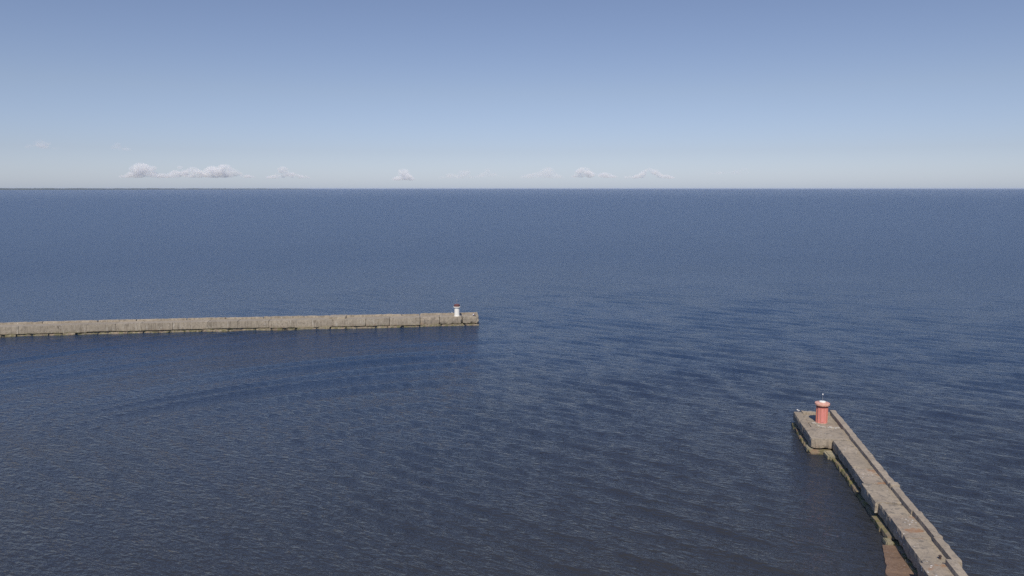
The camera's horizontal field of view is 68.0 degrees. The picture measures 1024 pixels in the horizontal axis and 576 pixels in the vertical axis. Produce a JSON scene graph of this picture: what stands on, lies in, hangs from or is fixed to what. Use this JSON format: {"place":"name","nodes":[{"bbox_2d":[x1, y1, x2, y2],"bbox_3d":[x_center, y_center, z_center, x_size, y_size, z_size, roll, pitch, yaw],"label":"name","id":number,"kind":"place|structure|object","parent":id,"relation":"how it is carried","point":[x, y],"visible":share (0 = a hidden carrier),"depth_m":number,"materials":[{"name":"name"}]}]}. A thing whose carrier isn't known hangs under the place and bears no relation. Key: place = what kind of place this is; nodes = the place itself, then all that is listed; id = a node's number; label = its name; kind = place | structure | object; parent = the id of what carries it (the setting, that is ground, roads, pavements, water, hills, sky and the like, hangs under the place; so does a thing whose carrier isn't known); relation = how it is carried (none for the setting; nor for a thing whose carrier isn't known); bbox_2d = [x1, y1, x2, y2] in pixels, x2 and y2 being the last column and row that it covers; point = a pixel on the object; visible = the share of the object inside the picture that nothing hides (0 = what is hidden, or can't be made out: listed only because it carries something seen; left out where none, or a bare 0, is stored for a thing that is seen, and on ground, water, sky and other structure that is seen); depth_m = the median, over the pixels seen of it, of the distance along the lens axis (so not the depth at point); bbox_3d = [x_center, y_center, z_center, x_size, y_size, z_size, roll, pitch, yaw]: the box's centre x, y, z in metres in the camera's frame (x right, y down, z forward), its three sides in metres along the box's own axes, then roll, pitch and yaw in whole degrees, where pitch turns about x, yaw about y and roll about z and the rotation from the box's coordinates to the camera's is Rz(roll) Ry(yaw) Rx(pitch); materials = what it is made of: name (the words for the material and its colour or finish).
{"place":"outdoors","nodes":[
{"label":"outdoors","id":0,"kind":"place"},
{"bbox_2d":[0,188,287,189],"bbox_3d":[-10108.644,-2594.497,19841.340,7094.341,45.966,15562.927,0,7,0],"label":"shore","id":1,"kind":"structure","parent":0,"point":[105,188],"depth_m":18752.54,"materials":[{"name":"grey"}]},
{"bbox_2d":[0,189,1023,575],"bbox_3d":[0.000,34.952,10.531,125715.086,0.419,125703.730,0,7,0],"label":"sea","id":2,"kind":"structure","parent":0,"point":[622,381],"depth_m":142.77,"materials":[{"name":"liquid"}]},
{"bbox_2d":[0,312,478,337],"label":"pier","id":3,"kind":"structure","parent":2,"relation":"in","point":[132,326],"depth_m":193.53,"materials":[{"name":"concrete"}]},
{"bbox_2d":[453,300,459,316],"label":"harbour beacon","id":4,"kind":"object","parent":3,"relation":"on","point":[456,309],"visible":1,"depth_m":199.94,"materials":[{"name":"white paint"}]},
{"bbox_2d":[805,445,812,450],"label":"slab rock","id":5,"kind":"object","parent":2,"relation":"on","point":[807,447],"visible":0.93,"depth_m":104.47,"materials":[{"name":"beige stone"}]},
{"bbox_2d":[823,451,838,460],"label":"slab rock","id":6,"kind":"object","parent":2,"relation":"in","point":[829,455],"visible":0.58,"depth_m":101.72,"materials":[{"name":"beige stone"}]},
{"bbox_2d":[791,410,967,575],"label":"pier","id":7,"kind":"structure","parent":2,"relation":"in","point":[899,519],"depth_m":84.12,"materials":[{"name":"concrete"}]},
{"bbox_2d":[814,394,829,424],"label":"harbour beacon","id":8,"kind":"object","parent":7,"relation":"on","point":[822,412],"visible":1,"depth_m":110.17,"materials":[{"name":"red paint"}]},
{"bbox_2d":[821,412,823,422],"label":"door","id":9,"kind":"structure","parent":8,"relation":"in","point":[822,414],"depth_m":110.07,"materials":[{"name":"red paint"}]},
{"bbox_2d":[882,538,893,544],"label":"slab rock","id":10,"kind":"object","parent":2,"relation":"on","point":[886,541],"visible":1,"depth_m":77.14,"materials":[{"name":"beige stone"}]},
{"bbox_2d":[882,545,915,575],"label":"rock ledge","id":11,"kind":"object","parent":2,"relation":"in","point":[895,563],"visible":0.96,"depth_m":73.03,"materials":[{"name":"brown stone"}]},
{"bbox_2d":[0,0,1023,188],"label":"sky","id":12,"kind":"structure","parent":0,"point":[177,94],"materials":[{"name":"blue"}]}
]}

